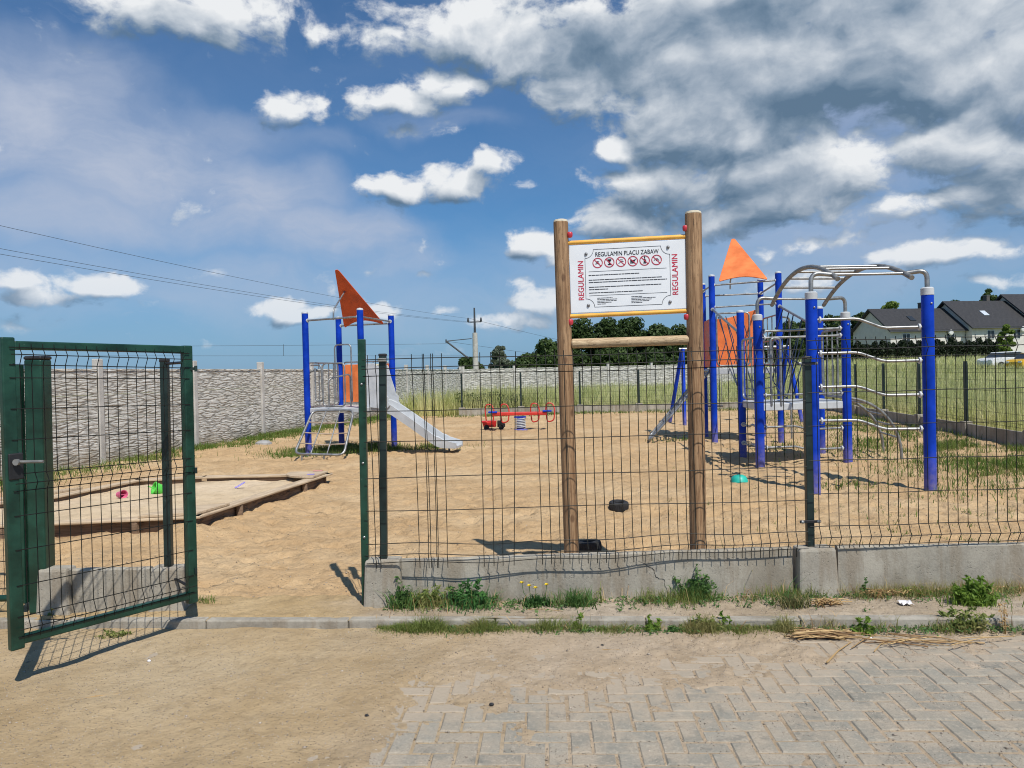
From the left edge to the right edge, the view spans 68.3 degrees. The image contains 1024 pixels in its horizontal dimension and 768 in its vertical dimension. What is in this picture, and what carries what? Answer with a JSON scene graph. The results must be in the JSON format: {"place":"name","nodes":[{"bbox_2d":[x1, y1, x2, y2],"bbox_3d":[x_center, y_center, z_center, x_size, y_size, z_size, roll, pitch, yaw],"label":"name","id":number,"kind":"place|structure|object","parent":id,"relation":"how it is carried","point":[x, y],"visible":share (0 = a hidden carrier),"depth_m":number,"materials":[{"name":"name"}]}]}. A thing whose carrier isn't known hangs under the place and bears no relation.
{"place":"outdoors","nodes":[
{"label":"outdoors","id":0,"kind":"place"},
{"bbox_2d":[0,408,1023,597],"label":"playground sand","id":1,"kind":"structure","parent":0,"point":[218,546],"depth_m":9.41,"materials":[{"name":"sand"}]},
{"bbox_2d":[0,470,332,539],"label":"sandbox","id":2,"kind":"object","parent":1,"relation":"on","point":[209,512],"visible":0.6,"depth_m":9.15,"materials":[{"name":"brown wood"}]},
{"bbox_2d":[0,478,323,526],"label":"sandbox sand","id":3,"kind":"structure","parent":2,"relation":"in","point":[212,492],"depth_m":9.85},
{"bbox_2d":[116,490,127,497],"bbox_3d":[-5.162,1.462,10.004,0.168,0.120,0.120,-7,-2,30],"label":"sand bucket","id":4,"kind":"object","parent":3,"relation":"on","point":[124,493],"visible":0.83,"depth_m":10.02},
{"bbox_2d":[149,482,161,493],"bbox_3d":[-4.817,1.420,10.248,0.247,0.176,0.176,23,-15,-38],"label":"sand bucket","id":5,"kind":"object","parent":3,"relation":"on","point":[154,488],"visible":0.72,"depth_m":10.22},
{"bbox_2d":[295,270,462,460],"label":"slide tower","id":6,"kind":"structure","parent":1,"relation":"on","point":[355,306],"depth_m":16.45,"materials":[{"name":"metal"}]},
{"bbox_2d":[482,420,504,428],"bbox_3d":[-0.545,1.214,22.304,0.685,0.263,0.320,-1,1,0],"label":"toy truck","id":7,"kind":"object","parent":1,"relation":"on","point":[486,425],"visible":0.87,"depth_m":22.16,"materials":[{"name":"red plastic"}]},
{"bbox_2d":[0,406,1023,521],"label":"short grass","id":8,"kind":"structure","parent":1,"relation":"on","point":[942,447],"depth_m":15.35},
{"bbox_2d":[485,402,554,429],"bbox_3d":[0.231,0.951,21.801,2.037,0.800,0.420,-1,1,0],"label":"spring seesaw","id":9,"kind":"object","parent":1,"relation":"on","point":[520,424],"visible":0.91,"depth_m":21.72,"materials":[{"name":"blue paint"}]},
{"bbox_2d":[579,539,601,552],"bbox_3d":[0.710,1.489,6.932,0.223,0.105,0.223,-7,-3,38],"label":"tyre toy","id":10,"kind":"object","parent":1,"relation":"on","point":[584,545],"visible":0.64,"depth_m":6.85,"materials":[{"name":"rubber"}]},
{"bbox_2d":[609,499,628,511],"bbox_3d":[1.269,1.446,8.972,0.235,0.105,0.234,-2,7,-17],"label":"tyre toy","id":11,"kind":"object","parent":1,"relation":"on","point":[617,508],"visible":0.84,"depth_m":8.89,"materials":[{"name":"rubber"}]},
{"bbox_2d":[553,210,705,552],"bbox_3d":[0.903,0.206,5.752,1.111,2.979,0.124,-1,1,9],"label":"rules sign","id":12,"kind":"object","parent":1,"relation":"on","point":[651,276],"visible":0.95,"depth_m":5.72,"materials":[{"name":"brown wood"}]},
{"bbox_2d":[668,345,802,424],"bbox_3d":[6.704,0.068,22.906,3.718,2.413,1.610,-1,1,0],"label":"swing frame","id":13,"kind":"object","parent":1,"relation":"on","point":[680,364],"visible":0.49,"depth_m":22.83,"materials":[{"name":"blue paint"}]},
{"bbox_2d":[730,475,747,482],"bbox_3d":[3.279,1.372,10.911,0.250,0.125,0.246,-1,-13,0],"label":"toy mould","id":14,"kind":"object","parent":1,"relation":"on","point":[738,478],"visible":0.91,"depth_m":10.82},
{"bbox_2d":[648,239,936,494],"bbox_3d":[5.176,-0.927,14.053,3.577,4.896,8.871,-1,1,-7],"label":"climbing structure","id":15,"kind":"object","parent":1,"relation":"on","point":[741,329],"visible":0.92,"depth_m":12.67,"materials":[{"name":"blue paint"}]},
{"bbox_2d":[667,450,1023,543],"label":"sand tufts","id":16,"kind":"object","parent":1,"relation":"on","point":[969,511],"visible":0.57,"depth_m":8.36,"materials":[{"name":"green plant"}]},
{"bbox_2d":[0,627,1023,767],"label":"street sand","id":17,"kind":"structure","parent":0,"point":[367,688],"depth_m":4.20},
{"bbox_2d":[94,629,132,639],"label":"weed","id":18,"kind":"object","parent":17,"relation":"on","point":[114,633],"visible":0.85,"depth_m":5.11,"materials":[{"name":"green plant"}]},
{"bbox_2d":[0,615,1023,630],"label":"kerb","id":19,"kind":"structure","parent":17,"relation":"on","point":[368,622],"depth_m":5.11,"materials":[{"name":"concrete"}]},
{"bbox_2d":[644,614,661,631],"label":"weed","id":20,"kind":"object","parent":17,"relation":"on","point":[653,627],"visible":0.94,"depth_m":4.92,"materials":[{"name":"green plant"}]},
{"bbox_2d":[371,610,1022,638],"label":"kerb grass","id":21,"kind":"structure","parent":17,"relation":"on","point":[786,626],"depth_m":4.96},
{"bbox_2d":[376,571,1021,634],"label":"dead stems","id":22,"kind":"object","parent":17,"relation":"on","point":[1020,591],"visible":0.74,"depth_m":5.29,"materials":[{"name":"plant"}]},
{"bbox_2d":[679,613,723,633],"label":"weed","id":23,"kind":"object","parent":17,"relation":"on","point":[710,620],"visible":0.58,"depth_m":4.94,"materials":[{"name":"green plant"}]},
{"bbox_2d":[786,627,862,641],"bbox_3d":[1.990,1.583,4.794,0.537,0.050,0.218,-1,1,7],"label":"straw heap","id":24,"kind":"object","parent":17,"relation":"on","point":[803,633],"visible":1,"depth_m":4.76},
{"bbox_2d":[850,616,875,635],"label":"weed","id":25,"kind":"object","parent":17,"relation":"on","point":[864,626],"visible":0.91,"depth_m":4.82,"materials":[{"name":"green plant"}]},
{"bbox_2d":[998,603,1008,633],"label":"weed","id":26,"kind":"object","parent":17,"relation":"on","point":[1004,612],"visible":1,"depth_m":4.79,"materials":[{"name":"plant"}]},
{"bbox_2d":[0,588,1023,620],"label":"verge soil","id":27,"kind":"structure","parent":0,"point":[332,606],"depth_m":5.28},
{"bbox_2d":[23,356,54,613],"bbox_3d":[-3.492,0.732,5.520,0.246,1.869,0.134,-1,1,0],"label":"gate post","id":28,"kind":"object","parent":27,"relation":"on","point":[41,494],"visible":0.82,"depth_m":5.46,"materials":[{"name":"green metal"}]},
{"bbox_2d":[0,365,28,603],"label":"wide gate leaf","id":29,"kind":"object","parent":28,"relation":"attached to","point":[3,597],"visible":0.47,"depth_m":5.46,"materials":[{"name":"metal"}]},
{"bbox_2d":[36,565,75,614],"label":"plinth block","id":30,"kind":"structure","parent":27,"relation":"on","point":[44,589],"depth_m":5.45,"materials":[{"name":"concrete"}]},
{"bbox_2d":[72,566,152,612],"bbox_3d":[-2.915,1.551,5.518,0.568,0.423,0.057,-1,1,0],"label":"plinth board","id":31,"kind":"object","parent":27,"relation":"on","point":[109,576],"visible":0.59,"depth_m":5.49,"materials":[{"name":"concrete"}]},
{"bbox_2d":[148,564,191,611],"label":"plinth block","id":32,"kind":"structure","parent":27,"relation":"on","point":[179,606],"depth_m":5.45,"materials":[{"name":"concrete"}]},
{"bbox_2d":[159,359,173,566],"bbox_3d":[-2.512,0.589,5.498,0.069,1.544,0.058,-1,1,0],"label":"hinge post","id":33,"kind":"object","parent":32,"relation":"on","point":[166,439],"visible":0.77,"depth_m":5.48,"materials":[{"name":"green metal"}]},
{"bbox_2d":[0,337,197,650],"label":"open gate","id":34,"kind":"structure","parent":33,"relation":"attached to","point":[13,461],"depth_m":4.56,"materials":[{"name":"metal"}]},
{"bbox_2d":[198,594,221,604],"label":"weed","id":35,"kind":"object","parent":27,"relation":"on","point":[205,600],"visible":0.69,"depth_m":5.63,"materials":[{"name":"green plant"}]},
{"bbox_2d":[364,556,402,607],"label":"plinth block","id":36,"kind":"structure","parent":27,"relation":"on","point":[381,579],"depth_m":5.42,"materials":[{"name":"concrete"}]},
{"bbox_2d":[357,339,807,604],"bbox_3d":[0.505,0.656,5.434,3.236,2.038,0.188,-1,1,0],"label":"fence","id":37,"kind":"object","parent":36,"relation":"on","point":[382,359],"visible":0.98,"depth_m":5.43,"materials":[{"name":"metal"}]},
{"bbox_2d":[375,576,432,611],"bbox_3d":[-0.792,1.487,5.404,0.408,0.235,0.488,-2,1,-16],"label":"weed","id":38,"kind":"object","parent":27,"relation":"on","point":[403,594],"visible":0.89,"depth_m":5.38,"materials":[{"name":"green plant"}]},
{"bbox_2d":[407,583,453,610],"bbox_3d":[-0.628,1.518,5.416,0.433,0.165,0.377,-1,1,17],"label":"weed","id":39,"kind":"object","parent":27,"relation":"on","point":[434,596],"visible":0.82,"depth_m":5.38,"materials":[{"name":"green plant"}]},
{"bbox_2d":[429,577,503,615],"bbox_3d":[-0.275,1.486,5.334,0.595,0.220,0.454,-2,1,-25],"label":"weed","id":40,"kind":"object","parent":27,"relation":"on","point":[469,595],"visible":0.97,"depth_m":5.35,"materials":[{"name":"green plant"}]},
{"bbox_2d":[516,581,553,609],"bbox_3d":[0.206,1.489,5.396,0.394,0.180,0.256,-2,1,-27],"label":"weed","id":41,"kind":"object","parent":27,"relation":"on","point":[538,599],"visible":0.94,"depth_m":5.36,"materials":[{"name":"green plant"}]},
{"bbox_2d":[545,585,601,612],"bbox_3d":[0.433,1.493,5.316,0.404,0.161,0.443,-2,1,-16],"label":"weed","id":42,"kind":"object","parent":27,"relation":"on","point":[574,601],"visible":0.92,"depth_m":5.31,"materials":[{"name":"green plant"}]},
{"bbox_2d":[401,546,792,601],"bbox_3d":[0.621,1.448,5.508,2.838,0.456,0.057,-1,1,0],"label":"plinth board","id":43,"kind":"object","parent":27,"relation":"on","point":[721,570],"visible":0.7,"depth_m":5.48,"materials":[{"name":"concrete"}]},
{"bbox_2d":[668,564,729,602],"bbox_3d":[1.293,1.425,5.444,0.515,0.256,0.493,-1,1,21],"label":"weed","id":44,"kind":"object","parent":27,"relation":"on","point":[696,582],"visible":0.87,"depth_m":5.43,"materials":[{"name":"green plant"}]},
{"bbox_2d":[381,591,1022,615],"bbox_3d":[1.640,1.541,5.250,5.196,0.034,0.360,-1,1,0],"label":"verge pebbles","id":45,"kind":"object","parent":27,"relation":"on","point":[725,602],"visible":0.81,"depth_m":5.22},
{"bbox_2d":[382,585,1023,637],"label":"seedlings","id":46,"kind":"object","parent":27,"relation":"on","point":[511,603],"visible":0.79,"depth_m":5.28,"materials":[{"name":"green plant"}]},
{"bbox_2d":[768,589,824,610],"bbox_3d":[1.969,1.486,5.234,0.368,0.103,0.299,-2,1,-27],"label":"weed","id":47,"kind":"object","parent":27,"relation":"on","point":[795,603],"visible":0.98,"depth_m":5.20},
{"bbox_2d":[792,544,839,597],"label":"plinth block","id":48,"kind":"structure","parent":27,"relation":"on","point":[815,567],"depth_m":5.42,"materials":[{"name":"concrete"}]},
{"bbox_2d":[797,333,1023,547],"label":"fence","id":49,"kind":"object","parent":48,"relation":"on","point":[809,521],"visible":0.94,"depth_m":5.45,"materials":[{"name":"green metal"}]},
{"bbox_2d":[809,597,851,607],"bbox_3d":[2.191,1.499,5.216,0.302,0.048,0.140,-1,1,0],"label":"straw heap","id":50,"kind":"object","parent":27,"relation":"on","point":[822,601],"visible":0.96,"depth_m":5.20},
{"bbox_2d":[858,588,924,597],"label":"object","id":51,"kind":"object","parent":27,"relation":"on","point":[879,591],"visible":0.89,"depth_m":5.38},
{"bbox_2d":[835,542,1023,592],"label":"plinth board","id":52,"kind":"object","parent":27,"relation":"on","point":[940,563],"visible":0.65,"depth_m":5.48,"materials":[{"name":"concrete"}]},
{"bbox_2d":[923,604,1000,635],"bbox_3d":[2.889,1.511,4.849,0.531,0.169,0.400,-1,1,0],"label":"weed","id":53,"kind":"object","parent":27,"relation":"on","point":[972,623],"visible":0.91,"depth_m":4.84,"materials":[{"name":"green plant"}]},
{"bbox_2d":[922,575,1023,610],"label":"weed","id":54,"kind":"object","parent":27,"relation":"on","point":[974,594],"visible":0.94,"depth_m":5.12,"materials":[{"name":"green plant"}]},
{"bbox_2d":[0,0,1023,368],"label":"sky","id":55,"kind":"structure","parent":0,"point":[427,154],"materials":[{"name":"blue"}]},
{"bbox_2d":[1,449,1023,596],"bbox_3d":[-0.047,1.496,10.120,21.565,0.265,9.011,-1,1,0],"label":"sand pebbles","id":56,"kind":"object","parent":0,"point":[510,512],"visible":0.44,"depth_m":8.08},
{"bbox_2d":[52,363,1006,422],"bbox_3d":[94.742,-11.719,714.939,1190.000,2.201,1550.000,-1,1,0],"label":"field","id":57,"kind":"structure","parent":0,"point":[246,405],"depth_m":92.72,"materials":[{"name":"plant"}]},
{"bbox_2d":[0,359,461,479],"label":"concrete wall","id":58,"kind":"structure","parent":57,"relation":"on","point":[259,390],"depth_m":18.66,"materials":[{"name":"concrete"}]},
{"bbox_2d":[445,308,481,368],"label":"railway mast","id":59,"kind":"object","parent":57,"relation":"on","point":[475,347],"visible":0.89,"depth_m":67.83,"materials":[{"name":"concrete"}]},
{"bbox_2d":[0,248,466,321],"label":"overhead wire","id":60,"kind":"object","parent":59,"relation":"attached to","point":[196,283],"visible":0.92,"depth_m":36.71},
{"bbox_2d":[0,225,468,318],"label":"overhead wire","id":61,"kind":"object","parent":59,"relation":"attached to","point":[194,268],"visible":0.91,"depth_m":35.46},
{"bbox_2d":[1,254,470,322],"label":"overhead wire","id":62,"kind":"object","parent":59,"relation":"attached to","point":[188,285],"visible":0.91,"depth_m":35.53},
{"bbox_2d":[458,356,485,378],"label":"tree","id":63,"kind":"object","parent":57,"relation":"on","point":[465,362],"visible":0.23,"depth_m":103.91,"materials":[{"name":"green plant"}]},
{"bbox_2d":[454,390,501,408],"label":"shrub","id":64,"kind":"object","parent":57,"relation":"on","point":[476,398],"visible":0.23,"depth_m":31.48,"materials":[{"name":"green plant"}]},
{"bbox_2d":[488,345,510,385],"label":"tree","id":65,"kind":"object","parent":57,"relation":"on","point":[495,352],"visible":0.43,"depth_m":77.55,"materials":[{"name":"green plant"}]},
{"bbox_2d":[509,352,537,376],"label":"tree","id":66,"kind":"object","parent":57,"relation":"on","point":[526,362],"visible":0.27,"depth_m":91.02,"materials":[{"name":"green plant"}]},
{"bbox_2d":[529,337,557,367],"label":"tree","id":67,"kind":"object","parent":57,"relation":"on","point":[548,346],"visible":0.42,"depth_m":90.59,"materials":[{"name":"green plant"}]},
{"bbox_2d":[555,318,605,360],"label":"tree","id":68,"kind":"object","parent":57,"relation":"on","point":[579,329],"visible":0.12,"depth_m":104.31,"materials":[{"name":"green plant"}]},
{"bbox_2d":[572,348,589,366],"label":"tree","id":69,"kind":"object","parent":57,"relation":"on","point":[577,359],"visible":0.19,"depth_m":95.68,"materials":[{"name":"green plant"}]},
{"bbox_2d":[462,363,732,391],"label":"concrete wall","id":70,"kind":"structure","parent":57,"relation":"on","point":[468,378],"depth_m":47.30,"materials":[{"name":"concrete"}]},
{"bbox_2d":[586,317,630,364],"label":"tree","id":71,"kind":"object","parent":57,"relation":"on","point":[606,328],"visible":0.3,"depth_m":102.72,"materials":[{"name":"green plant"}]},
{"bbox_2d":[588,347,638,366],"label":"tree","id":72,"kind":"object","parent":57,"relation":"on","point":[623,358],"visible":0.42,"depth_m":95.92,"materials":[{"name":"green plant"}]},
{"bbox_2d":[613,317,644,354],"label":"tree","id":73,"kind":"object","parent":57,"relation":"on","point":[632,327],"visible":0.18,"depth_m":107.22,"materials":[{"name":"green plant"}]},
{"bbox_2d":[459,370,802,415],"bbox_3d":[5.055,0.303,30.109,14.370,1.760,0.180,-1,1,-1],"label":"fence","id":74,"kind":"object","parent":57,"relation":"on","point":[579,409],"visible":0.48,"depth_m":30.06,"materials":[{"name":"metal"}]},
{"bbox_2d":[633,347,677,373],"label":"tree","id":75,"kind":"object","parent":57,"relation":"on","point":[650,355],"visible":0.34,"depth_m":95.71,"materials":[{"name":"green plant"}]},
{"bbox_2d":[631,323,686,363],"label":"tree","id":76,"kind":"object","parent":57,"relation":"on","point":[655,329],"visible":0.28,"depth_m":103.28,"materials":[{"name":"green plant"}]},
{"bbox_2d":[671,324,686,363],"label":"tree","id":77,"kind":"object","parent":57,"relation":"on","point":[681,329],"visible":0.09,"depth_m":106.78,"materials":[{"name":"green plant"}]},
{"bbox_2d":[397,353,1023,431],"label":"meadow grass","id":78,"kind":"structure","parent":57,"relation":"on","point":[450,401],"depth_m":31.97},
{"bbox_2d":[764,321,805,363],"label":"tree","id":79,"kind":"object","parent":57,"relation":"on","point":[794,333],"visible":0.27,"depth_m":106.76,"materials":[{"name":"green plant"}]},
{"bbox_2d":[791,321,805,361],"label":"tree","id":80,"kind":"object","parent":57,"relation":"on","point":[803,325],"visible":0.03,"depth_m":119.21,"materials":[{"name":"green plant"}]},
{"bbox_2d":[823,313,852,361],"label":"tree","id":81,"kind":"object","parent":57,"relation":"on","point":[828,324],"visible":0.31,"depth_m":116.61,"materials":[{"name":"green plant"}]},
{"bbox_2d":[850,312,863,346],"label":"tree","id":82,"kind":"object","parent":57,"relation":"on","point":[858,315],"visible":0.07,"depth_m":121.42,"materials":[{"name":"green plant"}]},
{"bbox_2d":[851,340,865,362],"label":"thuja shrub","id":83,"kind":"object","parent":57,"relation":"on","point":[855,346],"visible":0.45,"depth_m":87.39,"materials":[{"name":"green plant"}]},
{"bbox_2d":[870,341,880,359],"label":"thuja shrub","id":84,"kind":"object","parent":57,"relation":"on","point":[873,345],"visible":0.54,"depth_m":87.76,"materials":[{"name":"green plant"}]},
{"bbox_2d":[874,340,889,359],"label":"thuja shrub","id":85,"kind":"object","parent":57,"relation":"on","point":[882,344],"visible":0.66,"depth_m":87.16,"materials":[{"name":"green plant"}]},
{"bbox_2d":[880,301,899,308],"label":"tree","id":86,"kind":"object","parent":57,"relation":"on","point":[892,305],"visible":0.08,"depth_m":133.58,"materials":[{"name":"green plant"}]},
{"bbox_2d":[883,342,898,359],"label":"thuja shrub","id":87,"kind":"object","parent":57,"relation":"on","point":[893,352],"visible":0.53,"depth_m":87.16,"materials":[{"name":"green plant"}]},
{"bbox_2d":[895,339,909,358],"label":"thuja shrub","id":88,"kind":"object","parent":57,"relation":"on","point":[902,351],"visible":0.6,"depth_m":87.25,"materials":[{"name":"green plant"}]},
{"bbox_2d":[850,302,968,350],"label":"row house","id":89,"kind":"structure","parent":57,"relation":"on","point":[947,324],"depth_m":100.34,"materials":[{"name":"tile"}]},
{"bbox_2d":[907,340,919,355],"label":"thuja shrub","id":90,"kind":"object","parent":57,"relation":"on","point":[911,343],"visible":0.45,"depth_m":87.59,"materials":[{"name":"green plant"}]},
{"bbox_2d":[913,340,921,356],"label":"thuja shrub","id":91,"kind":"object","parent":57,"relation":"on","point":[919,342],"visible":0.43,"depth_m":87.42,"materials":[{"name":"green plant"}]},
{"bbox_2d":[824,361,1023,445],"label":"fence","id":92,"kind":"object","parent":57,"relation":"on","point":[894,417],"visible":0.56,"depth_m":17.54,"materials":[{"name":"metal"}]},
{"bbox_2d":[935,339,945,357],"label":"thuja shrub","id":93,"kind":"object","parent":57,"relation":"on","point":[939,342],"visible":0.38,"depth_m":87.31,"materials":[{"name":"green plant"}]},
{"bbox_2d":[943,341,957,358],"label":"thuja shrub","id":94,"kind":"object","parent":57,"relation":"on","point":[951,346],"visible":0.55,"depth_m":87.41,"materials":[{"name":"green plant"}]},
{"bbox_2d":[948,337,960,357],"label":"thuja shrub","id":95,"kind":"object","parent":57,"relation":"on","point":[953,340],"visible":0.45,"depth_m":87.85,"materials":[{"name":"green plant"}]},
{"bbox_2d":[955,341,968,357],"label":"thuja shrub","id":96,"kind":"object","parent":57,"relation":"on","point":[961,348],"visible":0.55,"depth_m":87.58,"materials":[{"name":"green plant"}]},
{"bbox_2d":[961,340,975,357],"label":"thuja shrub","id":97,"kind":"object","parent":57,"relation":"on","point":[970,349],"visible":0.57,"depth_m":87.21,"materials":[{"name":"green plant"}]},
{"bbox_2d":[937,295,1023,352],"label":"row house","id":98,"kind":"structure","parent":57,"relation":"on","point":[986,316],"depth_m":101.03,"materials":[{"name":"tile"}]},
{"bbox_2d":[975,337,988,356],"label":"thuja shrub","id":99,"kind":"object","parent":57,"relation":"on","point":[980,341],"visible":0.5,"depth_m":87.49,"materials":[{"name":"green plant"}]},
{"bbox_2d":[978,339,993,355],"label":"thuja shrub","id":100,"kind":"object","parent":57,"relation":"on","point":[990,348],"visible":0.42,"depth_m":87.40,"materials":[{"name":"green plant"}]},
{"bbox_2d":[979,288,997,300],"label":"tree","id":101,"kind":"object","parent":57,"relation":"on","point":[988,291],"visible":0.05,"depth_m":134.17,"materials":[{"name":"green plant"}]},
{"bbox_2d":[976,351,1021,367],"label":"parked car","id":102,"kind":"object","parent":57,"relation":"on","point":[990,359],"visible":0.43,"depth_m":61.22,"materials":[{"name":"white paint"}]},
{"bbox_2d":[996,324,1016,351],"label":"tree","id":103,"kind":"object","parent":57,"relation":"on","point":[1005,329],"visible":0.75,"depth_m":79.64,"materials":[{"name":"green plant"}]},
{"bbox_2d":[994,294,1023,314],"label":"row house","id":104,"kind":"structure","parent":57,"relation":"on","point":[1015,301],"depth_m":104.77,"materials":[{"name":"tile"}]},
{"bbox_2d":[1006,354,1023,367],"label":"parked car","id":105,"kind":"object","parent":57,"relation":"on","point":[1019,358],"visible":0.62,"depth_m":57.80,"materials":[{"name":"yellow paint"}]},
{"bbox_2d":[131,633,1023,767],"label":"street paving","id":106,"kind":"structure","parent":0,"point":[744,751],"depth_m":3.74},
{"bbox_2d":[0,628,1023,767],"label":"grit pebbles","id":107,"kind":"object","parent":106,"relation":"on","point":[452,759],"visible":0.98,"depth_m":3.99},
{"bbox_2d":[843,633,1014,648],"bbox_3d":[2.562,1.574,4.641,1.094,0.048,0.250,-1,1,6],"label":"straw heap","id":108,"kind":"object","parent":106,"relation":"on","point":[893,641],"visible":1,"depth_m":4.64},
{"bbox_2d":[390,577,1023,615],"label":"verge grass","id":109,"kind":"structure","parent":0,"point":[924,590],"depth_m":5.37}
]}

